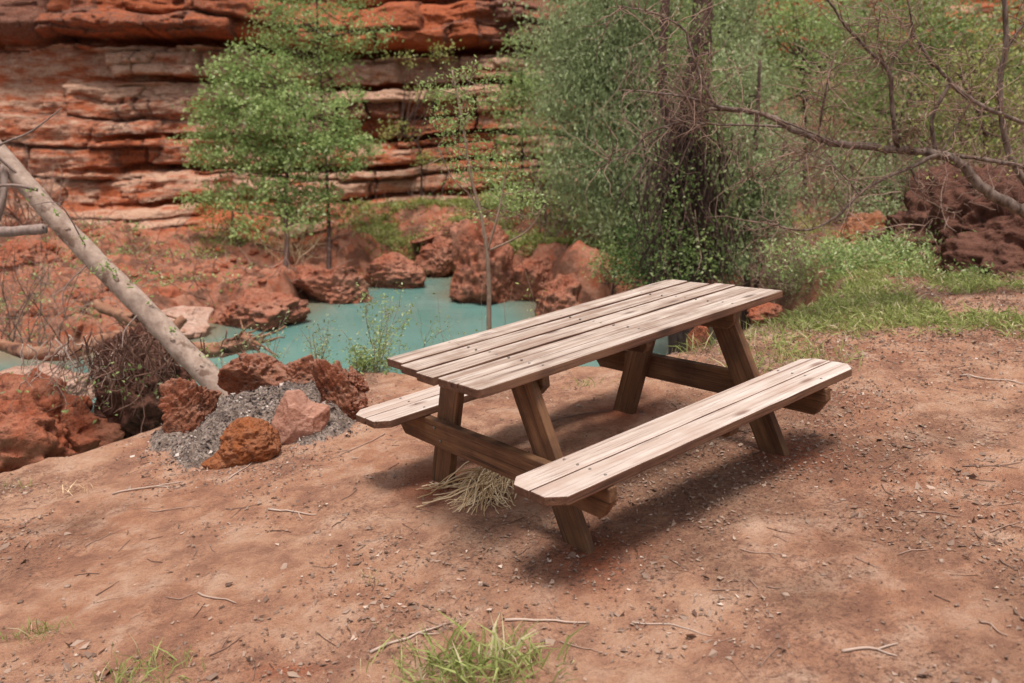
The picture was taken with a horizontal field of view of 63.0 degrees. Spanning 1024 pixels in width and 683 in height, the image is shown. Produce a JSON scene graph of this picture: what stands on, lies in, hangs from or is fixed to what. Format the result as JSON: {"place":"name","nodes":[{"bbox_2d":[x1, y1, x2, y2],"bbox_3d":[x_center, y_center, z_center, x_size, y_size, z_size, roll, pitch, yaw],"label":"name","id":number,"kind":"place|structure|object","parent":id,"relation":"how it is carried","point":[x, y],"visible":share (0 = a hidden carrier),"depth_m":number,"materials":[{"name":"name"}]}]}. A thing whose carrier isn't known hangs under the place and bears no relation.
{"place":"outdoors","nodes":[
{"label":"outdoors","id":0,"kind":"place"},
{"bbox_2d":[0,274,716,412],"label":"water","id":1,"kind":"structure","parent":0,"point":[468,316],"depth_m":12.52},
{"bbox_2d":[364,252,425,288],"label":"rock","id":2,"kind":"object","parent":1,"relation":"in","point":[390,270],"visible":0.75,"depth_m":15.39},
{"bbox_2d":[0,72,1023,682],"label":"ground","id":3,"kind":"structure","parent":0,"point":[812,604],"depth_m":3.56,"materials":[{"name":"soil"}]},
{"bbox_2d":[0,224,47,236],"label":"fallen branch","id":4,"kind":"object","parent":3,"relation":"on","point":[22,230],"visible":1,"depth_m":7.75,"materials":[{"name":"wood"}]},
{"bbox_2d":[0,618,54,644],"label":"grass tuft","id":5,"kind":"object","parent":3,"relation":"on","point":[23,631],"visible":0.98,"depth_m":3.21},
{"bbox_2d":[0,240,62,271],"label":"rock","id":6,"kind":"object","parent":3,"relation":"on","point":[21,246],"visible":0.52,"depth_m":14.26,"materials":[{"name":"red stone"}]},
{"bbox_2d":[0,123,96,226],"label":"dry shrub","id":7,"kind":"object","parent":3,"relation":"on","point":[17,196],"visible":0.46,"depth_m":16.68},
{"bbox_2d":[24,613,78,638],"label":"grass tuft","id":8,"kind":"object","parent":3,"relation":"on","point":[50,629],"visible":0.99,"depth_m":3.22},
{"bbox_2d":[0,367,124,472],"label":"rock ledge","id":9,"kind":"object","parent":3,"relation":"on","point":[29,434],"visible":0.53,"depth_m":6.97,"materials":[{"name":"red stone"}]},
{"bbox_2d":[0,362,95,399],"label":"rock","id":10,"kind":"object","parent":9,"relation":"on","point":[46,366],"visible":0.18,"depth_m":8.20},
{"bbox_2d":[0,329,133,360],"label":"driftwood log","id":11,"kind":"object","parent":10,"relation":"on","point":[11,348],"visible":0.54,"depth_m":8.46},
{"bbox_2d":[0,334,180,423],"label":"hanging roots","id":12,"kind":"object","parent":9,"relation":"hanging from","point":[70,358],"visible":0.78,"depth_m":6.94,"materials":[{"name":"brown plant"}]},
{"bbox_2d":[0,207,144,357],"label":"dry shrub","id":13,"kind":"object","parent":3,"relation":"on","point":[14,335],"visible":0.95,"depth_m":9.90,"materials":[{"name":"brown plant"}]},
{"bbox_2d":[0,108,228,398],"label":"leaning tree","id":14,"kind":"object","parent":3,"relation":"on","point":[184,352],"visible":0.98,"depth_m":6.33,"materials":[{"name":"grey plant"}]},
{"bbox_2d":[73,635,205,682],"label":"grass tuft","id":15,"kind":"object","parent":3,"relation":"on","point":[148,664],"visible":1,"depth_m":2.87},
{"bbox_2d":[90,323,193,438],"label":"earth clump","id":16,"kind":"object","parent":3,"relation":"on","point":[131,426],"visible":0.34,"depth_m":7.39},
{"bbox_2d":[8,312,239,432],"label":"hanging roots","id":17,"kind":"object","parent":16,"relation":"hanging from","point":[124,357],"visible":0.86,"depth_m":6.81,"materials":[{"name":"brown plant"}]},
{"bbox_2d":[112,481,182,494],"bbox_3d":[-2.014,0.815,4.602,0.374,0.053,0.057,-2,14,-9],"label":"stick","id":18,"kind":"object","parent":3,"relation":"on","point":[144,487],"visible":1,"depth_m":4.61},
{"bbox_2d":[161,305,213,338],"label":"rock","id":19,"kind":"object","parent":3,"relation":"on","point":[196,324],"visible":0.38,"depth_m":11.89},
{"bbox_2d":[92,299,284,357],"bbox_3d":[-3.336,-0.151,9.006,2.502,0.698,0.719,6,15,22],"label":"driftwood log","id":20,"kind":"object","parent":3,"relation":"on","point":[121,316],"visible":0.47,"depth_m":8.73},
{"bbox_2d":[158,377,221,432],"bbox_3d":[-2.071,0.475,5.419,0.374,0.537,0.200,0,14,0],"label":"rock","id":21,"kind":"object","parent":3,"relation":"on","point":[185,405],"visible":0.77,"depth_m":5.34,"materials":[{"name":"stone"}]},
{"bbox_2d":[201,451,230,469],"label":"rock","id":22,"kind":"object","parent":3,"relation":"on","point":[215,461],"visible":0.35,"depth_m":4.79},
{"bbox_2d":[197,592,235,602],"bbox_3d":[-1.172,1.021,3.319,0.212,0.028,0.009,7,16,26],"label":"stick","id":23,"kind":"object","parent":3,"relation":"on","point":[201,594],"visible":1,"depth_m":3.33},
{"bbox_2d":[187,183,274,238],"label":"bush","id":24,"kind":"object","parent":3,"relation":"on","point":[232,219],"visible":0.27,"depth_m":17.20,"materials":[{"name":"green plant"}]},
{"bbox_2d":[218,416,281,466],"bbox_3d":[-1.527,0.596,4.889,0.368,0.330,0.307,0,14,0],"label":"rock","id":25,"kind":"object","parent":3,"relation":"on","point":[246,440],"visible":0.88,"depth_m":4.77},
{"bbox_2d":[144,382,362,473],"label":"gravel","id":26,"kind":"object","parent":3,"relation":"on","point":[216,425],"visible":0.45,"depth_m":5.17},
{"bbox_2d":[115,380,391,479],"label":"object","id":27,"kind":"structure","parent":26,"relation":"on","point":[243,401],"depth_m":5.21,"materials":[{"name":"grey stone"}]},
{"bbox_2d":[217,353,291,394],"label":"rock","id":28,"kind":"object","parent":3,"relation":"on","point":[246,371],"visible":0.62,"depth_m":5.87,"materials":[{"name":"stone"}]},
{"bbox_2d":[200,309,309,362],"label":"weed","id":29,"kind":"object","parent":3,"relation":"on","point":[260,341],"visible":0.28,"depth_m":6.79,"materials":[{"name":"green plant"}]},
{"bbox_2d":[211,288,310,330],"bbox_3d":[-3.900,-0.365,12.748,1.540,0.905,1.033,7,16,25],"label":"rock","id":30,"kind":"object","parent":3,"relation":"on","point":[260,308],"visible":0.84,"depth_m":12.40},
{"bbox_2d":[167,34,390,266],"bbox_3d":[-4.366,-3.565,15.500,4.245,4.248,2.276,0,14,0],"label":"leafy tree","id":31,"kind":"object","parent":3,"relation":"on","point":[241,146],"visible":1,"depth_m":15.47,"materials":[{"name":"green plant"}]},
{"bbox_2d":[248,212,332,263],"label":"dry shrub","id":32,"kind":"object","parent":3,"relation":"on","point":[293,253],"visible":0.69,"depth_m":15.57,"materials":[{"name":"plant"}]},
{"bbox_2d":[268,508,316,519],"bbox_3d":[-1.078,0.832,4.044,0.297,0.040,0.054,7,16,27],"label":"stick","id":33,"kind":"object","parent":3,"relation":"on","point":[272,509],"visible":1,"depth_m":4.06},
{"bbox_2d":[0,184,593,331],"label":"dead brushwood","id":34,"kind":"object","parent":3,"relation":"on","point":[193,274],"visible":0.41,"depth_m":15.09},
{"bbox_2d":[282,354,314,383],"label":"rock","id":35,"kind":"object","parent":3,"relation":"on","point":[299,369],"visible":0.3,"depth_m":5.88,"materials":[{"name":"stone"}]},
{"bbox_2d":[271,389,329,444],"bbox_3d":[-1.293,0.481,5.041,0.368,0.380,0.181,0,14,0],"label":"rock","id":36,"kind":"object","parent":3,"relation":"on","point":[298,415],"visible":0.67,"depth_m":4.99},
{"bbox_2d":[0,193,603,346],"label":"bank plants","id":37,"kind":"object","parent":3,"relation":"on","point":[156,273],"visible":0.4,"depth_m":14.69,"materials":[{"name":"green plant"}]},
{"bbox_2d":[4,199,602,344],"bbox_3d":[-3.792,-1.351,15.139,13.781,1.777,7.872,-4,15,-15],"label":"rubble","id":38,"kind":"object","parent":3,"relation":"on","point":[171,291],"visible":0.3,"depth_m":13.34,"materials":[{"name":"red stone"}]},
{"bbox_2d":[294,305,341,362],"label":"weed","id":39,"kind":"object","parent":3,"relation":"on","point":[316,355],"visible":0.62,"depth_m":6.60,"materials":[{"name":"green plant"}]},
{"bbox_2d":[241,0,403,268],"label":"slender tree","id":40,"kind":"object","parent":3,"relation":"on","point":[329,35],"visible":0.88,"depth_m":15.94,"materials":[{"name":"green plant"}]},
{"bbox_2d":[292,264,371,304],"bbox_3d":[-3.091,-0.885,14.421,1.441,0.974,0.907,0,14,0],"label":"rock","id":41,"kind":"object","parent":3,"relation":"on","point":[336,285],"visible":0.69,"depth_m":14.05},
{"bbox_2d":[309,358,369,420],"bbox_3d":[-1.092,0.347,5.349,0.385,0.541,0.255,0,14,0],"label":"rock","id":42,"kind":"object","parent":3,"relation":"on","point":[337,384],"visible":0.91,"depth_m":5.26,"materials":[{"name":"stone"}]},
{"bbox_2d":[343,337,377,372],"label":"weed","id":43,"kind":"object","parent":3,"relation":"on","point":[360,359],"visible":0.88,"depth_m":6.49,"materials":[{"name":"green plant"}]},
{"bbox_2d":[336,278,419,374],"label":"weed","id":44,"kind":"object","parent":3,"relation":"on","point":[377,358],"visible":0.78,"depth_m":6.51,"materials":[{"name":"green plant"}]},
{"bbox_2d":[332,311,458,372],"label":"weed","id":45,"kind":"object","parent":3,"relation":"on","point":[388,356],"visible":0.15,"depth_m":6.46,"materials":[{"name":"green plant"}]},
{"bbox_2d":[370,623,445,653],"bbox_3d":[-0.353,1.044,2.909,0.280,0.049,0.056,-6,15,-23],"label":"stick","id":46,"kind":"object","parent":3,"relation":"on","point":[391,642],"visible":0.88,"depth_m":2.92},
{"bbox_2d":[372,39,463,197],"bbox_3d":[-2.161,-4.967,19.176,2.161,3.778,1.567,0,14,0],"label":"bush","id":47,"kind":"object","parent":3,"relation":"on","point":[411,136],"visible":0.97,"depth_m":19.04,"materials":[{"name":"green plant"}]},
{"bbox_2d":[346,619,502,682],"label":"grass tuft","id":48,"kind":"object","parent":3,"relation":"on","point":[430,658],"visible":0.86,"depth_m":2.76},
{"bbox_2d":[365,270,492,372],"bbox_3d":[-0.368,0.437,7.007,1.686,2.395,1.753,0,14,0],"label":"weed","id":49,"kind":"object","parent":3,"relation":"on","point":[427,326],"visible":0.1,"depth_m":6.75,"materials":[{"name":"green plant"}]},
{"bbox_2d":[410,220,453,244],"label":"rock","id":50,"kind":"object","parent":3,"relation":"on","point":[427,239],"visible":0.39,"depth_m":16.89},
{"bbox_2d":[414,235,454,276],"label":"rock","id":51,"kind":"object","parent":3,"relation":"on","point":[434,259],"visible":0.82,"depth_m":16.51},
{"bbox_2d":[396,190,503,251],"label":"bush","id":52,"kind":"object","parent":3,"relation":"on","point":[471,207],"visible":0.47,"depth_m":17.67,"materials":[{"name":"green plant"}]},
{"bbox_2d":[416,461,516,515],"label":"dry grass clump","id":53,"kind":"object","parent":3,"relation":"on","point":[488,483],"visible":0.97,"depth_m":4.01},
{"bbox_2d":[422,203,519,235],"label":"bush","id":54,"kind":"object","parent":3,"relation":"on","point":[469,217],"visible":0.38,"depth_m":16.81,"materials":[{"name":"green plant"}]},
{"bbox_2d":[374,609,584,682],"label":"grass tuft","id":55,"kind":"object","parent":3,"relation":"on","point":[466,664],"visible":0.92,"depth_m":2.70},
{"bbox_2d":[449,216,513,303],"bbox_3d":[-0.514,-1.250,14.196,1.116,1.759,1.080,0,14,0],"label":"rock","id":56,"kind":"object","parent":3,"relation":"on","point":[468,284],"visible":0.78,"depth_m":14.00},
{"bbox_2d":[411,54,556,329],"bbox_3d":[-0.239,-0.452,7.252,1.206,3.886,0.641,0,14,0],"label":"sapling","id":57,"kind":"object","parent":3,"relation":"on","point":[477,202],"visible":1,"depth_m":6.93,"materials":[{"name":"green plant"}]},
{"bbox_2d":[2,294,1014,682],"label":"pebbles","id":58,"kind":"object","parent":3,"relation":"on","point":[786,594],"visible":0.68,"depth_m":3.47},
{"bbox_2d":[0,266,1023,682],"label":"leaf litter","id":59,"kind":"object","parent":3,"relation":"on","point":[646,576],"visible":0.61,"depth_m":3.63,"materials":[{"name":"plant"}]},
{"bbox_2d":[0,289,1023,682],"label":"twig litter","id":60,"kind":"object","parent":3,"relation":"on","point":[518,519],"visible":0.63,"depth_m":3.68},
{"bbox_2d":[453,620,575,682],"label":"grass tuft","id":61,"kind":"object","parent":3,"relation":"on","point":[528,663],"visible":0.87,"depth_m":2.69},
{"bbox_2d":[469,22,565,220],"bbox_3d":[0.143,-4.279,16.800,1.857,4.039,1.573,6,15,22],"label":"bush","id":62,"kind":"object","parent":3,"relation":"on","point":[507,114],"visible":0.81,"depth_m":16.75,"materials":[{"name":"green plant"}]},
{"bbox_2d":[480,211,580,319],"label":"weed","id":63,"kind":"object","parent":3,"relation":"on","point":[524,295],"visible":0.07,"depth_m":6.82,"materials":[{"name":"green plant"}]},
{"bbox_2d":[509,256,552,300],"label":"rock","id":64,"kind":"object","parent":3,"relation":"on","point":[537,272],"visible":0.69,"depth_m":14.21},
{"bbox_2d":[182,189,894,286],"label":"shore grass","id":65,"kind":"structure","parent":3,"relation":"on","point":[380,226],"depth_m":17.10,"materials":[{"name":"green plant"}]},
{"bbox_2d":[480,136,605,226],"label":"bush","id":66,"kind":"object","parent":3,"relation":"on","point":[545,189],"visible":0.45,"depth_m":16.19,"materials":[{"name":"green plant"}]},
{"bbox_2d":[505,618,585,622],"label":"stick","id":67,"kind":"object","parent":3,"relation":"on","point":[520,619],"visible":1,"depth_m":2.95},
{"bbox_2d":[535,274,581,316],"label":"rock","id":68,"kind":"object","parent":3,"relation":"on","point":[562,291],"visible":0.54,"depth_m":12.78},
{"bbox_2d":[488,132,635,240],"bbox_3d":[0.918,-2.999,15.337,2.957,2.818,3.068,0,14,0],"label":"dry shrub","id":69,"kind":"object","parent":3,"relation":"on","point":[563,220],"visible":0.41,"depth_m":15.29,"materials":[{"name":"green plant"}]},
{"bbox_2d":[555,226,600,239],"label":"bush","id":70,"kind":"object","parent":3,"relation":"on","point":[576,236],"visible":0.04,"depth_m":14.99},
{"bbox_2d":[551,409,612,421],"bbox_3d":[0.475,0.419,4.968,0.545,0.051,0.012,-6,15,-21],"label":"stick","id":71,"kind":"object","parent":3,"relation":"on","point":[579,414],"visible":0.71,"depth_m":4.93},
{"bbox_2d":[563,375,612,389],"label":"grass tuft","id":72,"kind":"object","parent":3,"relation":"on","point":[587,381],"visible":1,"depth_m":5.55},
{"bbox_2d":[555,199,633,240],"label":"bush","id":73,"kind":"object","parent":3,"relation":"on","point":[588,225],"visible":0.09,"depth_m":15.79,"materials":[{"name":"green plant"}]},
{"bbox_2d":[356,279,851,554],"bbox_3d":[0.434,0.281,4.096,1.928,0.773,1.600,-16,17,-34],"label":"picnic table","id":74,"kind":"object","parent":3,"relation":"on","point":[523,360],"visible":0.98,"depth_m":3.78,"materials":[{"name":"brown wood"}]},
{"bbox_2d":[578,233,656,294],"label":"bush","id":75,"kind":"object","parent":3,"relation":"on","point":[615,261],"visible":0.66,"depth_m":12.31,"materials":[{"name":"green plant"}]},
{"bbox_2d":[500,0,760,254],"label":"willow","id":76,"kind":"object","parent":3,"relation":"on","point":[587,77],"visible":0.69,"depth_m":13.48,"materials":[{"name":"green plant"}]},
{"bbox_2d":[603,208,676,285],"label":"bush","id":77,"kind":"object","parent":3,"relation":"on","point":[636,267],"visible":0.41,"depth_m":11.94,"materials":[{"name":"green plant"}]},
{"bbox_2d":[632,621,711,635],"bbox_3d":[0.539,0.969,2.825,0.276,0.035,0.016,7,16,27],"label":"stick","id":78,"kind":"object","parent":3,"relation":"on","point":[670,624],"visible":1,"depth_m":2.83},
{"bbox_2d":[587,0,766,354],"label":"vine hung tree","id":79,"kind":"object","parent":3,"relation":"on","point":[688,255],"visible":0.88,"depth_m":10.00,"materials":[{"name":"green plant"}]},
{"bbox_2d":[686,326,709,350],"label":"rock","id":80,"kind":"object","parent":3,"relation":"on","point":[700,331],"visible":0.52,"depth_m":8.08,"materials":[{"name":"red stone"}]},
{"bbox_2d":[672,318,767,360],"bbox_3d":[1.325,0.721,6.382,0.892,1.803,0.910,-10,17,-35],"label":"grass tuft","id":81,"kind":"object","parent":3,"relation":"on","point":[711,341],"visible":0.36,"depth_m":6.05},
{"bbox_2d":[650,0,815,213],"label":"tree","id":82,"kind":"object","parent":3,"relation":"on","point":[742,12],"visible":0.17,"depth_m":14.44,"materials":[{"name":"green plant"}]},
{"bbox_2d":[494,0,1023,206],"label":"undergrowth","id":83,"kind":"object","parent":3,"relation":"on","point":[985,20],"visible":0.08,"depth_m":18.68,"materials":[{"name":"green plant"}]},
{"bbox_2d":[708,39,810,329],"bbox_3d":[3.150,-2.045,11.385,1.811,4.062,2.291,0,14,0],"label":"willow","id":84,"kind":"object","parent":3,"relation":"on","point":[751,198],"visible":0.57,"depth_m":11.05,"materials":[{"name":"green plant"}]},
{"bbox_2d":[666,302,853,362],"bbox_3d":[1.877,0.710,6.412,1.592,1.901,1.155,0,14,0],"label":"grass tuft","id":85,"kind":"object","parent":3,"relation":"on","point":[772,327],"visible":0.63,"depth_m":6.20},
{"bbox_2d":[747,302,783,325],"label":"rock","id":86,"kind":"object","parent":3,"relation":"on","point":[769,309],"visible":0.52,"depth_m":7.96,"materials":[{"name":"red stone"}]},
{"bbox_2d":[618,78,913,253],"bbox_3d":[3.590,-2.605,12.760,3.389,2.784,4.068,12,19,39],"label":"dry shrub","id":87,"kind":"object","parent":3,"relation":"on","point":[797,165],"visible":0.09,"depth_m":12.85,"materials":[{"name":"brown plant"}]},
{"bbox_2d":[694,331,865,373],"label":"grass tuft","id":88,"kind":"object","parent":3,"relation":"on","point":[797,354],"visible":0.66,"depth_m":5.51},
{"bbox_2d":[742,235,834,304],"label":"bush","id":89,"kind":"object","parent":3,"relation":"on","point":[802,280],"visible":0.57,"depth_m":9.47,"materials":[{"name":"green plant"}]},
{"bbox_2d":[729,220,854,307],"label":"dry shrub","id":90,"kind":"object","parent":3,"relation":"on","point":[774,263],"visible":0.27,"depth_m":10.24,"materials":[{"name":"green plant"}]},
{"bbox_2d":[561,0,1023,263],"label":"bare tree","id":91,"kind":"object","parent":3,"relation":"on","point":[989,192],"visible":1,"depth_m":6.08,"materials":[{"name":"brown plant"}]},
{"bbox_2d":[882,96,934,161],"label":"leaf clump","id":92,"kind":"object","parent":91,"relation":"attached to","point":[912,130],"visible":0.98,"depth_m":6.09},
{"bbox_2d":[746,0,917,200],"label":"tree","id":93,"kind":"object","parent":3,"relation":"on","point":[805,22],"visible":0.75,"depth_m":15.19,"materials":[{"name":"green plant"}]},
{"bbox_2d":[762,64,923,221],"bbox_3d":[4.603,-2.305,12.826,3.001,3.933,3.402,9,17,32],"label":"dry shrub","id":94,"kind":"object","parent":3,"relation":"on","point":[810,193],"visible":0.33,"depth_m":12.91,"materials":[{"name":"brown plant"}]},
{"bbox_2d":[767,229,935,271],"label":"bush","id":95,"kind":"object","parent":3,"relation":"on","point":[824,257],"visible":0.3,"depth_m":8.50,"materials":[{"name":"green plant"}]},
{"bbox_2d":[827,274,877,294],"bbox_3d":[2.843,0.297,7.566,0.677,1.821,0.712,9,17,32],"label":"grass tuft","id":96,"kind":"object","parent":3,"relation":"on","point":[852,283],"visible":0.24,"depth_m":7.35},
{"bbox_2d":[829,210,885,244],"bbox_3d":[4.244,-1.036,9.975,0.956,1.062,0.740,0,14,0],"label":"earth mound","id":97,"kind":"object","parent":3,"relation":"on","point":[869,220],"visible":0.24,"depth_m":9.74,"materials":[{"name":"orange soil"}]},
{"bbox_2d":[842,642,897,655],"bbox_3d":[1.108,0.953,2.564,0.177,0.029,0.057,0,14,0],"label":"stick","id":98,"kind":"object","parent":3,"relation":"on","point":[861,647],"visible":1,"depth_m":2.58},
{"bbox_2d":[799,131,943,223],"bbox_3d":[5.479,-2.422,12.670,2.646,1.501,2.086,-11,18,-36],"label":"bush","id":99,"kind":"object","parent":3,"relation":"on","point":[880,206],"visible":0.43,"depth_m":12.62,"materials":[{"name":"green plant"}]},
{"bbox_2d":[757,219,994,290],"bbox_3d":[4.029,-0.849,8.607,2.680,0.850,3.650,8,16,27],"label":"bush","id":100,"kind":"object","parent":3,"relation":"on","point":[853,251],"visible":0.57,"depth_m":8.11,"materials":[{"name":"green plant"}]},
{"bbox_2d":[774,2,979,203],"bbox_3d":[5.917,-4.015,15.377,4.782,4.043,3.562,8,16,29],"label":"dry shrub","id":101,"kind":"object","parent":3,"relation":"on","point":[866,106],"visible":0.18,"depth_m":14.87,"materials":[{"name":"brown plant"}]},
{"bbox_2d":[758,257,1023,358],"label":"grass","id":102,"kind":"structure","parent":3,"relation":"on","point":[864,302],"depth_m":6.54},
{"bbox_2d":[805,85,1022,235],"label":"dry shrub","id":103,"kind":"object","parent":3,"relation":"on","point":[941,134],"visible":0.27,"depth_m":11.88,"materials":[{"name":"brown plant"}]},
{"bbox_2d":[805,0,1023,203],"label":"bush","id":104,"kind":"object","parent":3,"relation":"on","point":[937,35],"visible":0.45,"depth_m":14.43,"materials":[{"name":"green plant"}]},
{"bbox_2d":[861,162,1023,253],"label":"rocks","id":105,"kind":"object","parent":3,"relation":"on","point":[978,216],"visible":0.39,"depth_m":8.72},
{"bbox_2d":[846,140,1023,255],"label":"mound brushwood","id":106,"kind":"object","parent":105,"relation":"on","point":[940,207],"visible":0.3,"depth_m":8.08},
{"bbox_2d":[875,29,1023,210],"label":"dry shrub","id":107,"kind":"object","parent":3,"relation":"on","point":[991,147],"visible":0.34,"depth_m":11.01,"materials":[{"name":"brown plant"}]},
{"bbox_2d":[890,6,1023,166],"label":"tree","id":108,"kind":"object","parent":3,"relation":"on","point":[976,83],"visible":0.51,"depth_m":11.87,"materials":[{"name":"green plant"}]},
{"bbox_2d":[903,212,1023,277],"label":"earth mound","id":109,"kind":"object","parent":3,"relation":"on","point":[998,241],"visible":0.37,"depth_m":7.41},
{"bbox_2d":[904,80,1023,167],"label":"dry shrub","id":110,"kind":"object","parent":3,"relation":"on","point":[982,143],"visible":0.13,"depth_m":10.50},
{"bbox_2d":[962,462,1020,468],"bbox_3d":[2.139,0.553,3.700,0.254,0.031,0.056,1,14,5],"label":"stick","id":111,"kind":"object","parent":3,"relation":"on","point":[993,465],"visible":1,"depth_m":3.71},
{"bbox_2d":[960,374,1023,383],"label":"stick","id":112,"kind":"object","parent":3,"relation":"on","point":[989,378],"visible":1,"depth_m":4.78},
{"bbox_2d":[0,0,1023,246],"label":"cliff","id":113,"kind":"structure","parent":0,"point":[114,80],"depth_m":19.05,"materials":[{"name":"stone"}]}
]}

